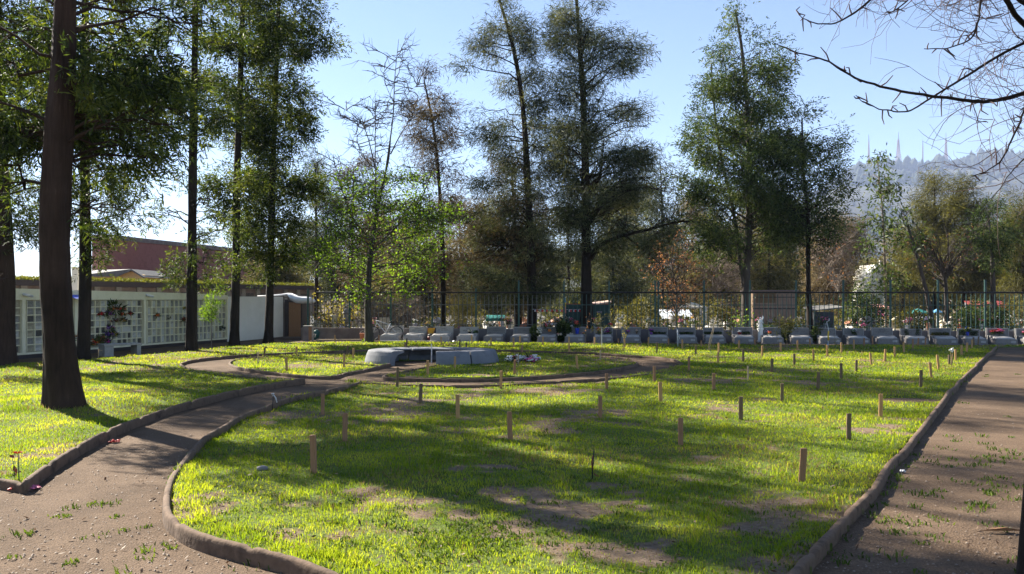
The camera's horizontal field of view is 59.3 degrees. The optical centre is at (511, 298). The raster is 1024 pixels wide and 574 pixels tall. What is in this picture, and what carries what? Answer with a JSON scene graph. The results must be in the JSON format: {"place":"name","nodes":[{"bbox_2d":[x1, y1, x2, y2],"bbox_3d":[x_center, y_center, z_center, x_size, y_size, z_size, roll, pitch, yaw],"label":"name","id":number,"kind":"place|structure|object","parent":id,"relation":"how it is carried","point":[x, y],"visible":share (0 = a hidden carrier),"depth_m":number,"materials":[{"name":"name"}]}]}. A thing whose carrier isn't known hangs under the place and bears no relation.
{"place":"outdoors","nodes":[
{"label":"outdoors","id":0,"kind":"place"},
{"bbox_2d":[92,269,167,282],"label":"yellow house","id":1,"kind":"structure","parent":0,"point":[135,273],"depth_m":55.00,"materials":[{"name":"paint"}]},
{"bbox_2d":[0,340,1023,573],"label":"lawn ground","id":2,"kind":"structure","parent":0,"point":[579,507],"depth_m":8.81,"materials":[{"name":"plant"}]},
{"bbox_2d":[4,0,185,359],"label":"silk oak tree","id":3,"kind":"object","parent":2,"relation":"on","point":[85,266],"visible":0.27,"depth_m":23.81,"materials":[{"name":"green plant"}]},
{"bbox_2d":[0,0,269,408],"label":"silk oak tree","id":4,"kind":"object","parent":2,"relation":"on","point":[64,127],"visible":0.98,"depth_m":13.20,"materials":[{"name":"green plant"}]},
{"bbox_2d":[125,0,266,351],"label":"silk oak tree","id":5,"kind":"object","parent":2,"relation":"on","point":[191,289],"visible":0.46,"depth_m":28.02,"materials":[{"name":"green plant"}]},
{"bbox_2d":[178,0,307,345],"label":"silk oak tree","id":6,"kind":"object","parent":2,"relation":"on","point":[261,54],"visible":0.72,"depth_m":31.33,"materials":[{"name":"green plant"}]},
{"bbox_2d":[309,435,316,473],"bbox_3d":[-1.795,1.423,8.135,0.065,0.389,0.033,0,0,13],"label":"wooden stake","id":7,"kind":"object","parent":2,"relation":"on","point":[313,456],"visible":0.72,"depth_m":8.12,"materials":[{"name":"brown wood"}]},
{"bbox_2d":[365,347,498,365],"bbox_3d":[-2.053,1.484,23.107,3.460,0.392,2.485,0,0,0],"label":"ring bench","id":8,"kind":"object","parent":2,"relation":"on","point":[445,355],"visible":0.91,"depth_m":22.46,"materials":[{"name":"concrete"}]},
{"bbox_2d":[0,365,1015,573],"bbox_3d":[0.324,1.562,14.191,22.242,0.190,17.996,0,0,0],"label":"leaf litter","id":9,"kind":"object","parent":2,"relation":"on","point":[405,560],"visible":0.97,"depth_m":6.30,"materials":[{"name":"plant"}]},
{"bbox_2d":[1,374,1023,573],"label":"weeds","id":10,"kind":"object","parent":2,"relation":"on","point":[546,532],"visible":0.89,"depth_m":6.43,"materials":[{"name":"green plant"}]},
{"bbox_2d":[0,300,1023,573],"bbox_3d":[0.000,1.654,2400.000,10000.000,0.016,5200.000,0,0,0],"label":"ground","id":11,"kind":"structure","parent":0,"point":[994,400],"depth_m":7.62,"materials":[{"name":"soil"}]},
{"bbox_2d":[0,479,23,493],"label":"kerb","id":12,"kind":"structure","parent":11,"relation":"on","point":[6,484],"depth_m":7.73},
{"bbox_2d":[0,0,98,364],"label":"silk oak tree","id":13,"kind":"object","parent":11,"relation":"on","point":[8,351],"visible":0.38,"depth_m":22.50,"materials":[{"name":"green plant"}]},
{"bbox_2d":[97,342,141,356],"bbox_3d":[-11.392,1.482,26.150,0.500,0.375,1.086,0,0,45],"label":"concrete bench","id":14,"kind":"object","parent":11,"relation":"on","point":[107,349],"visible":0.81,"depth_m":25.84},
{"bbox_2d":[15,288,227,358],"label":"niche wall","id":15,"kind":"structure","parent":11,"relation":"on","point":[145,327],"depth_m":29.32,"materials":[{"name":"concrete"}]},
{"bbox_2d":[20,378,304,493],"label":"kerb","id":16,"kind":"structure","parent":11,"relation":"on","point":[36,477],"depth_m":11.20,"materials":[{"name":"concrete"}]},
{"bbox_2d":[15,274,321,315],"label":"niche gallery","id":17,"kind":"object","parent":11,"relation":"on","point":[134,284],"visible":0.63,"depth_m":41.53,"materials":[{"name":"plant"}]},
{"bbox_2d":[92,234,276,281],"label":"brick building","id":18,"kind":"structure","parent":11,"relation":"on","point":[146,254],"depth_m":74.03,"materials":[{"name":"brick"}]},
{"bbox_2d":[197,282,229,347],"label":"sapling","id":19,"kind":"object","parent":11,"relation":"on","point":[206,313],"visible":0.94,"depth_m":30.42,"materials":[{"name":"green plant"}]},
{"bbox_2d":[227,296,282,341],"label":"white wall","id":20,"kind":"structure","parent":11,"relation":"on","point":[252,320],"depth_m":36.48,"materials":[{"name":"paint"}]},
{"bbox_2d":[162,381,361,573],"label":"kerb","id":21,"kind":"structure","parent":11,"relation":"on","point":[209,544],"depth_m":5.89,"materials":[{"name":"concrete"}]},
{"bbox_2d":[203,0,356,342],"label":"silk oak tree","id":22,"kind":"object","parent":11,"relation":"on","point":[304,50],"visible":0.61,"depth_m":33.60,"materials":[{"name":"green plant"}]},
{"bbox_2d":[241,260,323,301],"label":"background tree","id":23,"kind":"object","parent":11,"relation":"on","point":[290,276],"visible":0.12,"depth_m":59.52,"materials":[{"name":"green plant"}]},
{"bbox_2d":[228,352,390,379],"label":"kerb","id":24,"kind":"structure","parent":11,"relation":"on","point":[312,376],"depth_m":19.83,"materials":[{"name":"concrete"}]},
{"bbox_2d":[301,328,364,339],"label":"wall","id":25,"kind":"structure","parent":11,"relation":"on","point":[341,333],"depth_m":36.42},
{"bbox_2d":[276,30,475,341],"bbox_3d":[-4.599,-4.244,33.530,7.038,11.972,6.384,0,0,13],"label":"liquidambar tree","id":26,"kind":"object","parent":11,"relation":"on","point":[427,213],"visible":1,"depth_m":33.56,"materials":[{"name":"green plant"}]},
{"bbox_2d":[380,326,403,340],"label":"grave","id":27,"kind":"object","parent":11,"relation":"on","point":[390,335],"visible":0.95,"depth_m":35.48,"materials":[{"name":"stone"}]},
{"bbox_2d":[402,326,427,340],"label":"grave","id":28,"kind":"object","parent":11,"relation":"on","point":[416,333],"visible":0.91,"depth_m":35.39,"materials":[{"name":"stone"}]},
{"bbox_2d":[178,349,681,364],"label":"kerb","id":29,"kind":"structure","parent":11,"relation":"on","point":[350,351],"depth_m":25.95,"materials":[{"name":"concrete"}]},
{"bbox_2d":[430,326,453,341],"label":"grave","id":30,"kind":"object","parent":11,"relation":"on","point":[446,333],"visible":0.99,"depth_m":35.28,"materials":[{"name":"stone"}]},
{"bbox_2d":[457,327,478,341],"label":"grave","id":31,"kind":"object","parent":11,"relation":"on","point":[464,335],"visible":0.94,"depth_m":34.96,"materials":[{"name":"stone"}]},
{"bbox_2d":[483,326,505,341],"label":"grave","id":32,"kind":"object","parent":11,"relation":"on","point":[495,334],"visible":0.97,"depth_m":34.98,"materials":[{"name":"stone"}]},
{"bbox_2d":[382,352,638,381],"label":"kerb","id":33,"kind":"structure","parent":11,"relation":"on","point":[387,378],"depth_m":18.41,"materials":[{"name":"concrete"}]},
{"bbox_2d":[0,408,1023,573],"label":"pebbles","id":34,"kind":"object","parent":11,"relation":"on","point":[86,572],"visible":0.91,"depth_m":6.17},
{"bbox_2d":[509,327,531,341],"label":"grave","id":35,"kind":"object","parent":11,"relation":"on","point":[524,333],"visible":0.94,"depth_m":34.66,"materials":[{"name":"stone"}]},
{"bbox_2d":[362,363,683,387],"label":"kerb","id":36,"kind":"structure","parent":11,"relation":"on","point":[540,383],"depth_m":16.97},
{"bbox_2d":[620,327,641,342],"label":"grave","id":37,"kind":"object","parent":11,"relation":"on","point":[632,336],"visible":0.97,"depth_m":34.07,"materials":[{"name":"stone"}]},
{"bbox_2d":[648,327,669,342],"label":"grave","id":38,"kind":"object","parent":11,"relation":"on","point":[657,337],"visible":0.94,"depth_m":33.89,"materials":[{"name":"stone"}]},
{"bbox_2d":[319,236,1020,314],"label":"distant woodland","id":39,"kind":"object","parent":11,"relation":"on","point":[931,299],"visible":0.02,"depth_m":90.42,"materials":[{"name":"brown plant"}]},
{"bbox_2d":[676,327,697,342],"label":"grave","id":40,"kind":"object","parent":11,"relation":"on","point":[689,338],"visible":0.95,"depth_m":33.90,"materials":[{"name":"stone"}]},
{"bbox_2d":[373,328,1013,342],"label":"wall","id":41,"kind":"structure","parent":11,"relation":"on","point":[644,334],"depth_m":34.79,"materials":[{"name":"concrete"}]},
{"bbox_2d":[307,280,1023,330],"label":"metal fence","id":42,"kind":"object","parent":41,"relation":"on","point":[890,292],"visible":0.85,"depth_m":34.69,"materials":[{"name":"metal"}]},
{"bbox_2d":[703,327,725,342],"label":"grave","id":43,"kind":"object","parent":11,"relation":"on","point":[718,338],"visible":0.87,"depth_m":33.63,"materials":[{"name":"stone"}]},
{"bbox_2d":[732,327,754,343],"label":"grave","id":44,"kind":"object","parent":11,"relation":"on","point":[745,338],"visible":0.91,"depth_m":33.60,"materials":[{"name":"stone"}]},
{"bbox_2d":[761,327,784,343],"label":"grave","id":45,"kind":"object","parent":11,"relation":"on","point":[765,338],"visible":0.84,"depth_m":33.24,"materials":[{"name":"stone"}]},
{"bbox_2d":[787,327,813,343],"bbox_3d":[10.708,1.375,33.454,0.802,0.590,1.022,0,0,7],"label":"grave","id":46,"kind":"object","parent":11,"relation":"on","point":[801,335],"visible":0.88,"depth_m":33.45,"materials":[{"name":"stone"}]},
{"bbox_2d":[814,328,842,343],"bbox_3d":[11.709,1.377,33.331,0.819,0.594,1.031,0,0,7],"label":"grave","id":47,"kind":"object","parent":11,"relation":"on","point":[823,338],"visible":0.84,"depth_m":33.13,"materials":[{"name":"stone"}]},
{"bbox_2d":[842,328,870,343],"bbox_3d":[12.709,1.383,33.197,0.819,0.592,1.038,0,0,7],"label":"grave","id":48,"kind":"object","parent":11,"relation":"on","point":[848,337],"visible":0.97,"depth_m":33.26,"materials":[{"name":"stone"}]},
{"bbox_2d":[871,327,899,344],"bbox_3d":[13.711,1.370,33.069,0.801,0.606,1.008,0,0,7],"label":"grave","id":49,"kind":"object","parent":11,"relation":"on","point":[884,335],"visible":0.99,"depth_m":33.12,"materials":[{"name":"stone"}]},
{"bbox_2d":[788,346,996,573],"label":"kerb","id":50,"kind":"structure","parent":11,"relation":"on","point":[819,548],"depth_m":7.16,"materials":[{"name":"concrete"}]},
{"bbox_2d":[775,0,1023,573],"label":"bare tree","id":51,"kind":"object","parent":11,"relation":"on","point":[1017,17],"visible":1,"depth_m":6.70,"materials":[{"name":"brown plant"}]},
{"bbox_2d":[899,328,928,344],"bbox_3d":[14.721,1.389,32.938,0.807,0.571,1.018,0,0,7],"label":"grave","id":52,"kind":"object","parent":11,"relation":"on","point":[903,337],"visible":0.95,"depth_m":32.98,"materials":[{"name":"stone"}]},
{"bbox_2d":[928,328,959,344],"bbox_3d":[15.720,1.375,32.811,0.808,0.596,1.013,0,0,7],"label":"grave","id":53,"kind":"object","parent":11,"relation":"on","point":[944,339],"visible":0.97,"depth_m":32.72,"materials":[{"name":"stone"}]},
{"bbox_2d":[957,328,988,344],"bbox_3d":[16.716,1.386,32.680,0.810,0.584,1.019,0,0,7],"label":"grave","id":54,"kind":"object","parent":11,"relation":"on","point":[964,339],"visible":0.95,"depth_m":32.56,"materials":[{"name":"stone"}]},
{"bbox_2d":[985,328,1018,344],"bbox_3d":[17.713,1.371,32.546,0.807,0.613,1.024,0,0,7],"label":"grave","id":55,"kind":"object","parent":11,"relation":"on","point":[1004,338],"visible":0.95,"depth_m":32.55,"materials":[{"name":"stone"}]},
{"bbox_2d":[2,0,1023,281],"label":"sky","id":56,"kind":"structure","parent":0,"point":[678,26],"materials":[{"name":"blue"}]},
{"bbox_2d":[274,311,1018,339],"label":"cemetery ground","id":57,"kind":"structure","parent":0,"point":[546,316],"depth_m":67.19,"materials":[{"name":"soil"}]},
{"bbox_2d":[260,293,314,336],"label":"wooden shed","id":58,"kind":"structure","parent":57,"relation":"on","point":[294,314],"depth_m":38.60,"materials":[{"name":"brown wood"}]},
{"bbox_2d":[289,302,300,336],"bbox_3d":[-9.315,0.902,38.620,0.509,1.496,0.040,0,0,0],"label":"plank door","id":59,"kind":"structure","parent":58,"relation":"in","point":[294,308],"depth_m":38.60,"materials":[{"name":"brown wood"}]},
{"bbox_2d":[275,218,335,310],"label":"background tree","id":60,"kind":"object","parent":57,"relation":"on","point":[320,275],"visible":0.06,"depth_m":65.54,"materials":[{"name":"green plant"}]},
{"bbox_2d":[290,141,353,319],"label":"casuarina tree","id":61,"kind":"object","parent":57,"relation":"on","point":[308,238],"visible":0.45,"depth_m":42.88,"materials":[{"name":"green plant"}]},
{"bbox_2d":[308,225,359,313],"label":"background tree","id":62,"kind":"object","parent":57,"relation":"on","point":[333,288],"visible":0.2,"depth_m":73.08,"materials":[{"name":"green plant"}]},
{"bbox_2d":[312,288,363,327],"bbox_3d":[-7.557,0.601,38.602,2.385,2.259,2.465,0,0,32],"label":"flowering shrub","id":63,"kind":"object","parent":57,"relation":"on","point":[335,312],"visible":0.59,"depth_m":38.52,"materials":[{"name":"green plant"}]},
{"bbox_2d":[323,147,399,313],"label":"casuarina tree","id":64,"kind":"object","parent":57,"relation":"on","point":[365,163],"visible":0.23,"depth_m":45.68,"materials":[{"name":"green plant"}]},
{"bbox_2d":[339,286,430,327],"bbox_3d":[-5.142,0.594,40.168,3.970,2.500,3.935,0,0,32],"label":"bare shrub","id":65,"kind":"object","parent":57,"relation":"on","point":[399,319],"visible":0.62,"depth_m":39.68,"materials":[{"name":"brown plant"}]},
{"bbox_2d":[343,195,428,320],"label":"background tree","id":66,"kind":"object","parent":57,"relation":"on","point":[387,255],"visible":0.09,"depth_m":61.20,"materials":[{"name":"green plant"}]},
{"bbox_2d":[378,206,467,323],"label":"background tree","id":67,"kind":"object","parent":57,"relation":"on","point":[425,295],"visible":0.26,"depth_m":55.85,"materials":[{"name":"green plant"}]},
{"bbox_2d":[394,53,478,325],"bbox_3d":[-3.231,-4.260,38.420,3.933,12.385,4.156,0,0,0],"label":"casuarina tree","id":68,"kind":"object","parent":57,"relation":"on","point":[433,117],"visible":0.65,"depth_m":38.39,"materials":[{"name":"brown plant"}]},
{"bbox_2d":[430,190,480,316],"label":"background tree","id":69,"kind":"object","parent":57,"relation":"on","point":[454,240],"visible":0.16,"depth_m":69.33,"materials":[{"name":"green plant"}]},
{"bbox_2d":[440,286,481,327],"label":"young conifer","id":70,"kind":"object","parent":57,"relation":"on","point":[462,314],"visible":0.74,"depth_m":37.05,"materials":[{"name":"green plant"}]},
{"bbox_2d":[449,202,509,318],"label":"background tree","id":71,"kind":"object","parent":57,"relation":"on","point":[486,312],"visible":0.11,"depth_m":59.67,"materials":[{"name":"green plant"}]},
{"bbox_2d":[441,144,560,326],"bbox_3d":[-0.401,-2.617,39.680,5.483,8.993,5.352,0,0,0],"label":"casuarina tree","id":72,"kind":"object","parent":57,"relation":"on","point":[501,259],"visible":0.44,"depth_m":38.89,"materials":[{"name":"green plant"}]},
{"bbox_2d":[438,0,578,326],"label":"casuarina tree","id":73,"kind":"object","parent":57,"relation":"on","point":[493,138],"visible":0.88,"depth_m":37.63,"materials":[{"name":"green plant"}]},
{"bbox_2d":[538,198,612,320],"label":"background tree","id":74,"kind":"object","parent":57,"relation":"on","point":[572,259],"visible":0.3,"depth_m":51.75,"materials":[{"name":"green plant"}]},
{"bbox_2d":[565,300,610,326],"bbox_3d":[3.217,0.849,38.700,1.942,1.562,1.600,0,0,0],"label":"green booth","id":75,"kind":"object","parent":57,"relation":"on","point":[599,308],"visible":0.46,"depth_m":38.00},
{"bbox_2d":[573,176,656,320],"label":"background tree","id":76,"kind":"object","parent":57,"relation":"on","point":[619,283],"visible":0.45,"depth_m":57.16,"materials":[{"name":"green plant"}]},
{"bbox_2d":[534,0,739,328],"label":"casuarina tree","id":77,"kind":"object","parent":57,"relation":"on","point":[584,217],"visible":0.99,"depth_m":36.08,"materials":[{"name":"green plant"}]},
{"bbox_2d":[597,196,680,315],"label":"background tree","id":78,"kind":"object","parent":57,"relation":"on","point":[638,268],"visible":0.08,"depth_m":69.39,"materials":[{"name":"green plant"}]},
{"bbox_2d":[617,295,663,328],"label":"bush","id":79,"kind":"object","parent":57,"relation":"on","point":[646,309],"visible":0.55,"depth_m":40.75,"materials":[{"name":"green plant"}]},
{"bbox_2d":[624,151,697,319],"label":"background tree","id":80,"kind":"object","parent":57,"relation":"on","point":[655,212],"visible":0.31,"depth_m":59.59,"materials":[{"name":"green plant"}]},
{"bbox_2d":[304,291,1023,330],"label":"scrub","id":81,"kind":"object","parent":57,"relation":"on","point":[673,320],"visible":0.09,"depth_m":46.08,"materials":[{"name":"green plant"}]},
{"bbox_2d":[628,222,713,325],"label":"bare tree","id":82,"kind":"object","parent":57,"relation":"on","point":[676,283],"visible":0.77,"depth_m":41.67,"materials":[{"name":"brown plant"}]},
{"bbox_2d":[667,185,732,316],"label":"background tree","id":83,"kind":"object","parent":57,"relation":"on","point":[685,263],"visible":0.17,"depth_m":70.48,"materials":[{"name":"green plant"}]},
{"bbox_2d":[674,207,742,318],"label":"background tree","id":84,"kind":"object","parent":57,"relation":"on","point":[711,284],"visible":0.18,"depth_m":61.18,"materials":[{"name":"green plant"}]},
{"bbox_2d":[685,230,753,321],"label":"bare tree","id":85,"kind":"object","parent":57,"relation":"on","point":[722,283],"visible":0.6,"depth_m":40.99,"materials":[{"name":"brown plant"}]},
{"bbox_2d":[705,288,755,329],"bbox_3d":[9.033,0.597,37.576,1.839,2.270,1.891,0,0,-28],"label":"evergreen shrub","id":86,"kind":"object","parent":57,"relation":"on","point":[725,317],"visible":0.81,"depth_m":37.50,"materials":[{"name":"green plant"}]},
{"bbox_2d":[647,0,829,326],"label":"silk oak tree","id":87,"kind":"object","parent":57,"relation":"on","point":[746,139],"visible":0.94,"depth_m":35.38,"materials":[{"name":"green plant"}]},
{"bbox_2d":[740,290,798,329],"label":"slatted shed","id":88,"kind":"structure","parent":57,"relation":"on","point":[772,304],"depth_m":37.60,"materials":[{"name":"brown wood"}]},
{"bbox_2d":[725,202,814,304],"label":"background tree","id":89,"kind":"object","parent":57,"relation":"on","point":[782,280],"visible":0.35,"depth_m":54.65,"materials":[{"name":"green plant"}]},
{"bbox_2d":[753,226,818,320],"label":"background tree","id":90,"kind":"object","parent":57,"relation":"on","point":[797,271],"visible":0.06,"depth_m":65.25,"materials":[{"name":"green plant"}]},
{"bbox_2d":[748,95,867,329],"bbox_3d":[11.288,-3.123,35.075,4.895,9.730,4.400,0,0,-18],"label":"silk oak tree","id":91,"kind":"object","parent":57,"relation":"on","point":[785,219],"visible":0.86,"depth_m":34.53,"materials":[{"name":"green plant"}]},
{"bbox_2d":[803,304,841,327],"bbox_3d":[13.387,0.934,38.750,1.239,1.392,1.500,0,0,0],"label":"dark hut","id":92,"kind":"object","parent":57,"relation":"on","point":[829,314],"visible":0.39,"depth_m":38.20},
{"bbox_2d":[792,206,868,321],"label":"background tree","id":93,"kind":"object","parent":57,"relation":"on","point":[821,284],"visible":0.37,"depth_m":59.55,"materials":[{"name":"green plant"}]},
{"bbox_2d":[800,223,866,327],"bbox_3d":[14.109,-0.841,39.486,2.685,5.169,2.691,0,0,0],"label":"bare tree","id":94,"kind":"object","parent":57,"relation":"on","point":[837,279],"visible":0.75,"depth_m":39.45,"materials":[{"name":"brown plant"}]},
{"bbox_2d":[815,210,880,318],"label":"background tree","id":95,"kind":"object","parent":57,"relation":"on","point":[862,234],"visible":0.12,"depth_m":71.23,"materials":[{"name":"green plant"}]},
{"bbox_2d":[832,279,901,327],"bbox_3d":[15.309,0.454,39.032,2.755,2.557,2.665,0,0,0],"label":"evergreen shrub","id":96,"kind":"object","parent":57,"relation":"on","point":[862,306],"visible":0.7,"depth_m":38.79,"materials":[{"name":"green plant"}]},
{"bbox_2d":[853,260,883,317],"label":"white chapel","id":97,"kind":"structure","parent":57,"relation":"on","point":[866,281],"depth_m":62.19,"materials":[{"name":"paint"}]},
{"bbox_2d":[837,251,906,317],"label":"background tree","id":98,"kind":"object","parent":57,"relation":"on","point":[870,260],"visible":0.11,"depth_m":63.71,"materials":[{"name":"green plant"}]},
{"bbox_2d":[846,143,918,326],"bbox_3d":[16.378,-2.576,39.794,2.940,8.661,3.058,0,0,0],"label":"silk oak tree","id":99,"kind":"object","parent":57,"relation":"on","point":[887,190],"visible":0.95,"depth_m":39.80,"materials":[{"name":"green plant"}]},
{"bbox_2d":[870,221,939,312],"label":"background tree","id":100,"kind":"object","parent":57,"relation":"on","point":[906,294],"visible":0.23,"depth_m":73.66,"materials":[{"name":"green plant"}]},
{"bbox_2d":[872,198,938,327],"bbox_3d":[16.874,-1.285,38.328,2.478,6.174,2.703,0,0,0],"label":"leaning tree","id":101,"kind":"object","parent":57,"relation":"on","point":[914,250],"visible":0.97,"depth_m":38.16,"materials":[{"name":"green plant"}]},
{"bbox_2d":[892,305,927,330],"bbox_3d":[17.441,0.968,39.481,1.659,1.437,1.552,0,0,0],"label":"bush","id":102,"kind":"object","parent":57,"relation":"on","point":[912,316],"visible":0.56,"depth_m":39.31,"materials":[{"name":"green plant"}]},
{"bbox_2d":[886,160,964,321],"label":"cypress tree","id":103,"kind":"object","parent":57,"relation":"on","point":[931,185],"visible":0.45,"depth_m":59.83,"materials":[{"name":"green plant"}]},
{"bbox_2d":[900,214,985,327],"bbox_3d":[18.875,-0.989,39.049,3.838,5.445,3.903,0,0,0],"label":"bare tree","id":104,"kind":"object","parent":57,"relation":"on","point":[943,270],"visible":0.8,"depth_m":38.93,"materials":[{"name":"brown plant"}]},
{"bbox_2d":[914,163,1007,316],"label":"tree","id":105,"kind":"object","parent":57,"relation":"on","point":[973,280],"visible":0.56,"depth_m":57.25,"materials":[{"name":"green plant"}]},
{"bbox_2d":[950,297,1020,330],"bbox_3d":[19.759,0.789,38.112,2.770,1.981,3.232,0,0,0],"label":"evergreen shrub","id":106,"kind":"object","parent":57,"relation":"on","point":[989,314],"visible":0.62,"depth_m":37.42,"materials":[{"name":"green plant"}]},
{"bbox_2d":[952,191,1023,319],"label":"silk oak tree","id":107,"kind":"object","parent":57,"relation":"on","point":[989,244],"visible":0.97,"depth_m":37.30,"materials":[{"name":"green plant"}]},
{"bbox_2d":[987,181,1023,323],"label":"tree","id":108,"kind":"object","parent":57,"relation":"on","point":[1013,281],"visible":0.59,"depth_m":51.85,"materials":[{"name":"green plant"}]},
{"bbox_2d":[334,155,1023,299],"bbox_3d":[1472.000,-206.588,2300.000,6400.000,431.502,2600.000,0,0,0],"label":"hill","id":109,"kind":"structure","parent":0,"point":[866,196],"depth_m":1882.53,"materials":[{"name":"grey"}]},
{"bbox_2d":[791,147,1023,257],"bbox_3d":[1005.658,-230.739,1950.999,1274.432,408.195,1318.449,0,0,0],"label":"hillside trees","id":110,"kind":"object","parent":109,"relation":"on","point":[914,164],"visible":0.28,"depth_m":2344.04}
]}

